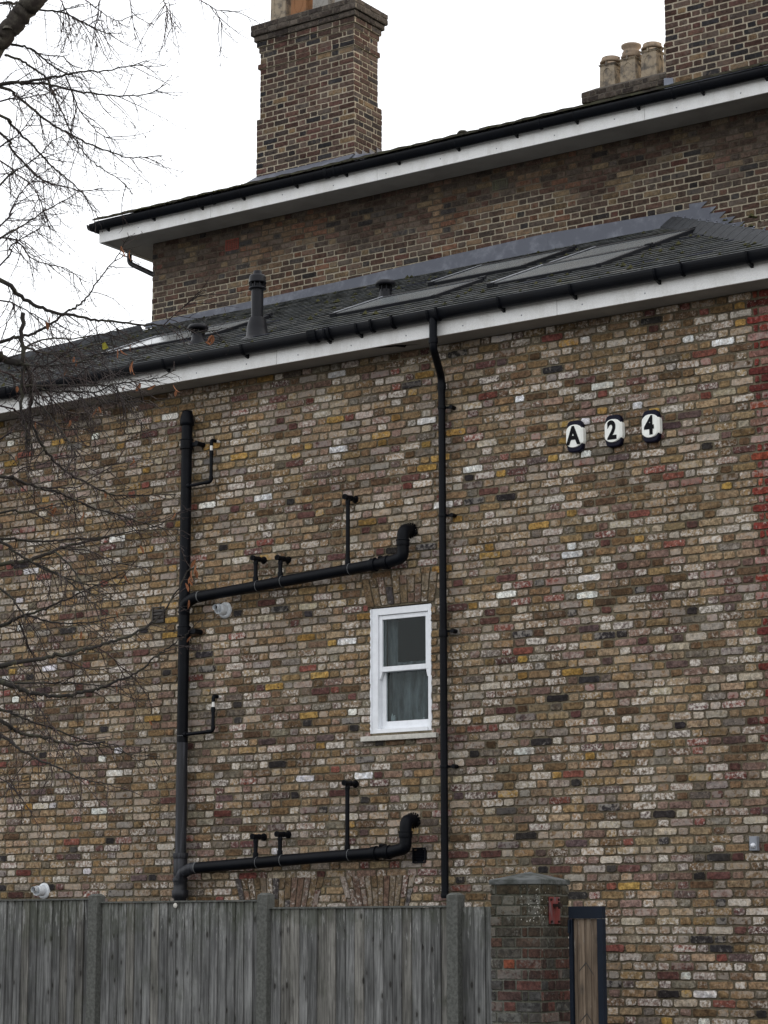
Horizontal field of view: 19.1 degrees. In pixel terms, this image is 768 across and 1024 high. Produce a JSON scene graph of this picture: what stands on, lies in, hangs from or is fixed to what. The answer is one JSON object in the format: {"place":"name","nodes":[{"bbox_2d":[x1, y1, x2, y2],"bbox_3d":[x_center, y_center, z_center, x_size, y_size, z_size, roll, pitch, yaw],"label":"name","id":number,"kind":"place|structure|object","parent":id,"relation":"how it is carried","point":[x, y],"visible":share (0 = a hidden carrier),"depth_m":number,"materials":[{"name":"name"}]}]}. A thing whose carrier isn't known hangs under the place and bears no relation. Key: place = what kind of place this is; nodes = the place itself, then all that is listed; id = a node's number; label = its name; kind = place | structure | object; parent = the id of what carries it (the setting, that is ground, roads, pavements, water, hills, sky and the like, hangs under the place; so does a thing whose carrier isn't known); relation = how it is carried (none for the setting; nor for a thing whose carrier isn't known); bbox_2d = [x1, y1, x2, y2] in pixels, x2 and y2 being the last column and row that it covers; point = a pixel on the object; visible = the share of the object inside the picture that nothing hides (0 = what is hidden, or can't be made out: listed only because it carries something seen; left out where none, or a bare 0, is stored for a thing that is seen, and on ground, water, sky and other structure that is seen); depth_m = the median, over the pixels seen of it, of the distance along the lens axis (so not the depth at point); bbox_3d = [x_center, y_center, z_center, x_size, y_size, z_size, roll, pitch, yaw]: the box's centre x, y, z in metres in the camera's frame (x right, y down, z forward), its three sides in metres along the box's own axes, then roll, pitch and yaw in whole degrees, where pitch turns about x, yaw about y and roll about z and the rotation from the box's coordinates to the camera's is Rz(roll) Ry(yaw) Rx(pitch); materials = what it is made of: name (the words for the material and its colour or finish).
{"place":"outdoors","nodes":[
{"label":"outdoors","id":0,"kind":"place"},
{"bbox_2d":[0,0,664,356],"label":"sky","id":1,"kind":"structure","parent":0,"point":[446,67],"materials":[{"name":"white"}]},
{"bbox_2d":[0,0,767,1023],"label":"house","id":2,"kind":"structure","parent":0,"point":[596,258],"depth_m":21.77,"materials":[{"name":"brick"}]},
{"bbox_2d":[31,883,49,898],"bbox_3d":[-3.520,3.860,23.215,0.164,0.163,0.166,-7,-13,34],"label":"boiler flue","id":3,"kind":"object","parent":2,"relation":"attached to","point":[42,890],"visible":1,"depth_m":23.21,"materials":[{"name":"grey plastic"}]},
{"bbox_2d":[152,606,164,623],"bbox_3d":[-2.273,1.038,22.964,0.154,0.165,0.028,-7,-13,34],"label":"wall vent","id":4,"kind":"object","parent":2,"relation":"attached to","point":[156,613],"depth_m":22.96,"materials":[{"name":"brown plastic"}]},
{"bbox_2d":[212,602,231,618],"bbox_3d":[-1.612,0.958,22.419,0.164,0.163,0.166,-7,-13,34],"label":"boiler flue","id":5,"kind":"object","parent":2,"relation":"attached to","point":[223,610],"visible":1,"depth_m":22.42,"materials":[{"name":"grey plastic"}]},
{"bbox_2d":[172,410,420,902],"bbox_3d":[-0.876,1.604,21.777,2.831,5.615,0.223,-7,-13,34],"label":"soil pipe","id":6,"kind":"object","parent":2,"relation":"attached to","point":[183,869],"visible":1,"depth_m":22.09,"materials":[{"name":"black plastic"}]},
{"bbox_2d":[360,603,438,741],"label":"sash window","id":7,"kind":"structure","parent":2,"relation":"in","point":[409,668],"depth_m":21.35,"materials":[{"name":"white paint"}]},
{"bbox_2d":[412,847,426,862],"bbox_3d":[0.323,3.130,20.763,0.146,0.141,0.028,-7,-13,34],"label":"wall vent","id":8,"kind":"object","parent":2,"relation":"attached to","point":[419,855],"depth_m":20.75,"materials":[{"name":"black plastic"}]},
{"bbox_2d":[429,318,458,897],"bbox_3d":[0.503,0.827,20.796,0.171,5.320,0.434,-6,-12,27],"label":"downpipe","id":9,"kind":"object","parent":2,"relation":"attached to","point":[442,514],"visible":0.98,"depth_m":20.91,"materials":[{"name":"black plastic"}]},
{"bbox_2d":[566,420,585,452],"bbox_3d":[1.719,-0.677,20.453,0.178,0.292,0.072,-7,-13,34],"label":"letter plaque","id":10,"kind":"object","parent":2,"relation":"attached to","point":[575,436],"visible":1,"depth_m":20.42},
{"bbox_2d":[605,414,624,447],"bbox_3d":[2.045,-0.719,20.233,0.178,0.292,0.072,-7,-13,34],"label":"number plaque","id":11,"kind":"object","parent":2,"relation":"attached to","point":[614,431],"visible":1,"depth_m":20.20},
{"bbox_2d":[642,410,662,442],"bbox_3d":[2.352,-0.753,20.025,0.178,0.292,0.072,-7,-13,34],"label":"number plaque","id":12,"kind":"object","parent":2,"relation":"attached to","point":[652,430],"visible":1,"depth_m":19.99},
{"bbox_2d":[749,836,759,850],"bbox_3d":[3.062,2.747,18.872,0.069,0.118,0.085,-7,-13,34],"label":"sensor light","id":13,"kind":"object","parent":2,"relation":"attached to","point":[753,843],"visible":1,"depth_m":18.86,"materials":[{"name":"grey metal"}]},
{"label":"ground","id":14,"kind":"structure","parent":0,"visible":0},
{"bbox_2d":[0,0,292,840],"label":"tree","id":15,"kind":"object","parent":14,"relation":"on","point":[21,13],"visible":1,"depth_m":8.93,"materials":[{"name":"brown plant"}]},
{"bbox_2d":[0,893,492,1023],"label":"fence","id":16,"kind":"object","parent":14,"relation":"on","point":[98,959],"visible":0.99,"depth_m":18.87,"materials":[{"name":"wood"}]},
{"bbox_2d":[489,872,569,1023],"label":"brick pier","id":17,"kind":"structure","parent":14,"relation":"on","point":[530,981],"depth_m":17.30,"materials":[{"name":"brick"}]},
{"bbox_2d":[548,897,562,923],"bbox_3d":[1.325,3.038,17.366,0.069,0.203,0.162,-7,-13,34],"label":"gate bracket","id":18,"kind":"object","parent":17,"relation":"attached to","point":[555,905],"visible":1,"depth_m":17.36,"materials":[{"name":"red metal"}]},
{"bbox_2d":[567,906,607,1023],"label":"gate","id":19,"kind":"structure","parent":17,"relation":"attached to","point":[587,961],"depth_m":17.17,"materials":[{"name":"blue paint"}]}
]}

